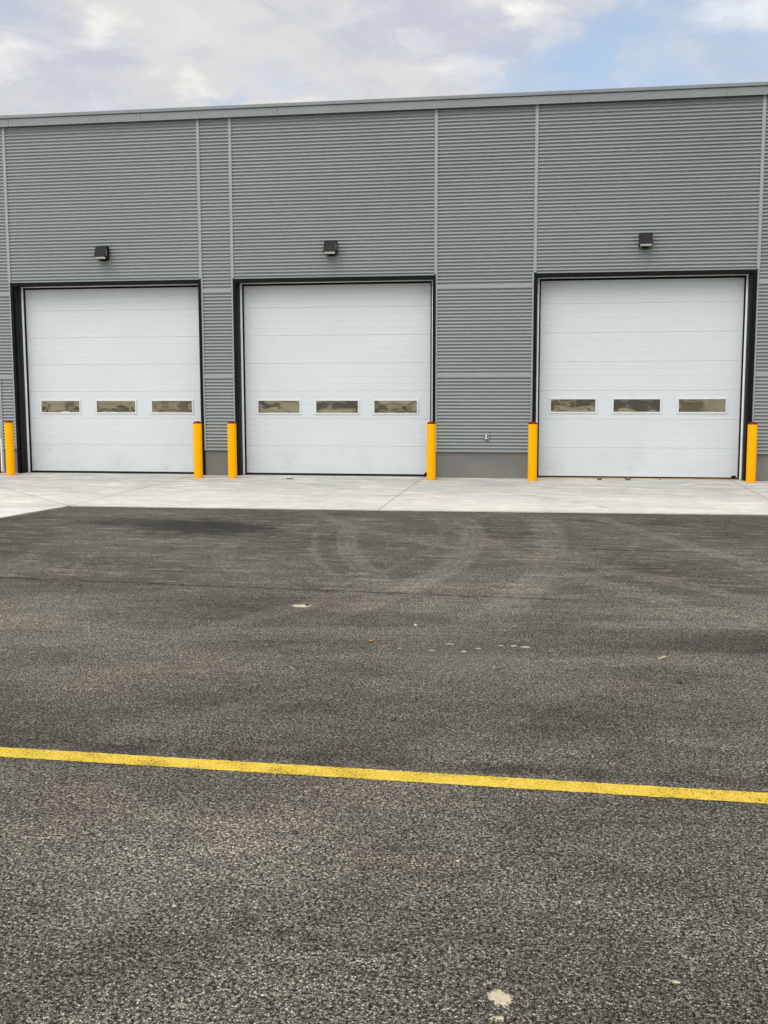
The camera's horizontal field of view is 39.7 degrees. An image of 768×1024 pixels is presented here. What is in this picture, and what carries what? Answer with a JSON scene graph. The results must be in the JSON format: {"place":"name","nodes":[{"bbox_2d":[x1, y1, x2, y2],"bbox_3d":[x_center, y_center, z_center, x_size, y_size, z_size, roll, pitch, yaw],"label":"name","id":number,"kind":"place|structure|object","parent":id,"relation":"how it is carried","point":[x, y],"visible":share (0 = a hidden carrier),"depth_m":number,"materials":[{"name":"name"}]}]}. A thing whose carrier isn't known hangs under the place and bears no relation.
{"place":"outdoors","nodes":[
{"label":"outdoors","id":0,"kind":"place"},
{"bbox_2d":[0,471,767,1023],"bbox_3d":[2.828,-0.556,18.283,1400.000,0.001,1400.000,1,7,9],"label":"asphalt lot","id":1,"kind":"structure","parent":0,"point":[294,899],"depth_m":4.46,"materials":[{"name":"grey asphalt"}]},
{"bbox_2d":[292,604,310,606],"bbox_3d":[-0.592,0.681,7.713,0.229,0.008,0.153,1,7,9],"label":"sand patch","id":2,"kind":"object","parent":1,"relation":"on","point":[302,605],"visible":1,"depth_m":7.71,"materials":[{"name":"beige sand"}]},
{"bbox_2d":[0,747,767,803],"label":"painted line","id":3,"kind":"object","parent":1,"relation":"on","point":[590,787],"visible":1,"depth_m":4.34,"materials":[{"name":"yellow paint"}]},
{"bbox_2d":[490,1015,504,1019],"bbox_3d":[0.284,1.269,2.671,0.060,0.005,0.037,-4,8,-31],"label":"sand patch","id":4,"kind":"object","parent":1,"relation":"on","point":[498,1017],"visible":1,"depth_m":2.67,"materials":[{"name":"beige sand"}]},
{"bbox_2d":[482,987,516,1014],"bbox_3d":[0.296,1.258,2.758,0.126,0.006,0.166,-2,7,-14],"label":"sand patch","id":5,"kind":"object","parent":1,"relation":"on","point":[502,998],"visible":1,"depth_m":2.75,"materials":[{"name":"beige sand"}]},
{"bbox_2d":[0,472,767,517],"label":"concrete apron","id":6,"kind":"object","parent":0,"point":[26,493],"visible":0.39,"depth_m":15.76,"materials":[{"name":"grey concrete"}]},
{"bbox_2d":[4,420,15,475],"bbox_3d":[-6.772,-1.161,19.256,0.166,0.996,0.166,1,7,9],"label":"bollard","id":7,"kind":"object","parent":6,"relation":"on","point":[9,447],"visible":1,"depth_m":19.20,"materials":[{"name":"yellow plastic"}]},
{"bbox_2d":[193,421,202,477],"bbox_3d":[-3.247,-1.089,18.566,0.166,0.996,0.166,3,7,24],"label":"bollard","id":8,"kind":"object","parent":6,"relation":"on","point":[197,449],"visible":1,"depth_m":18.51,"materials":[{"name":"yellow plastic"}]},
{"bbox_2d":[227,421,237,478],"bbox_3d":[-2.639,-1.084,18.509,0.166,0.996,0.166,5,9,40],"label":"bollard","id":9,"kind":"object","parent":6,"relation":"on","point":[232,450],"visible":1,"depth_m":18.45,"materials":[{"name":"yellow plastic"}]},
{"bbox_2d":[0,82,767,480],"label":"industrial building","id":10,"kind":"structure","parent":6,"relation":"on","point":[496,272],"depth_m":18.37,"materials":[{"name":"grey paint"}]},
{"bbox_2d":[0,422,2,470],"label":"side door","id":11,"kind":"structure","parent":10,"relation":"in","point":[1,469],"depth_m":19.79,"materials":[{"name":"white paint"}]},
{"bbox_2d":[94,246,108,260],"bbox_3d":[-5.023,-4.607,18.948,0.220,0.242,0.209,1,7,9],"label":"wall lamp","id":12,"kind":"object","parent":10,"relation":"attached to","point":[101,253],"visible":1,"depth_m":18.89,"materials":[{"name":"grey metal"}]},
{"bbox_2d":[25,287,200,472],"bbox_3d":[-4.957,-2.450,19.576,3.405,3.466,0.063,1,7,9],"label":"overhead door","id":13,"kind":"structure","parent":10,"relation":"in","point":[114,374],"depth_m":19.56,"materials":[{"name":"white paint"}]},
{"bbox_2d":[323,241,337,255],"bbox_3d":[-0.919,-4.543,18.315,0.220,0.242,0.209,1,7,9],"label":"wall lamp","id":14,"kind":"object","parent":10,"relation":"attached to","point":[330,248],"visible":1,"depth_m":18.25,"materials":[{"name":"grey metal"}]},
{"bbox_2d":[244,283,430,475],"bbox_3d":[-0.839,-2.385,18.936,3.414,3.466,0.072,1,7,9],"label":"overhead door","id":15,"kind":"structure","parent":10,"relation":"in","point":[337,377],"depth_m":18.92,"materials":[{"name":"white paint"}]},
{"bbox_2d":[484,433,488,439],"bbox_3d":[1.765,-1.296,18.351,0.084,0.124,0.046,1,7,9],"label":"power outlet","id":16,"kind":"object","parent":10,"relation":"attached to","point":[486,436],"visible":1,"depth_m":18.34,"materials":[{"name":"grey metal"}]},
{"bbox_2d":[538,278,744,478],"bbox_3d":[4.343,-2.304,18.137,3.403,3.466,0.072,1,7,9],"label":"overhead door","id":17,"kind":"structure","parent":10,"relation":"in","point":[640,378],"depth_m":18.12,"materials":[{"name":"white paint"}]},
{"bbox_2d":[639,232,652,247],"bbox_3d":[4.310,-4.475,17.507,0.220,0.242,0.209,1,7,9],"label":"wall lamp","id":18,"kind":"object","parent":10,"relation":"attached to","point":[645,239],"visible":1,"depth_m":17.45,"materials":[{"name":"grey metal"}]},
{"bbox_2d":[426,421,435,479],"bbox_3d":[0.804,-1.039,18.059,0.166,0.996,0.166,-5,8,-34],"label":"bollard","id":19,"kind":"object","parent":6,"relation":"on","point":[431,450],"visible":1,"depth_m":18.00,"materials":[{"name":"yellow plastic"}]},
{"bbox_2d":[527,422,537,480],"bbox_3d":[2.494,-1.020,17.860,0.166,0.996,0.166,-2,7,-19],"label":"bollard","id":20,"kind":"object","parent":6,"relation":"on","point":[532,448],"visible":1,"depth_m":17.80,"materials":[{"name":"yellow plastic"}]},
{"bbox_2d":[745,422,757,482],"bbox_3d":[6.037,-0.982,17.470,0.166,0.996,0.166,1,7,9],"label":"bollard","id":21,"kind":"object","parent":6,"relation":"on","point":[751,452],"visible":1,"depth_m":17.41,"materials":[{"name":"yellow plastic"}]},
{"bbox_2d":[0,0,767,113],"label":"sky","id":22,"kind":"structure","parent":0,"point":[57,56],"materials":[{"name":"white"}]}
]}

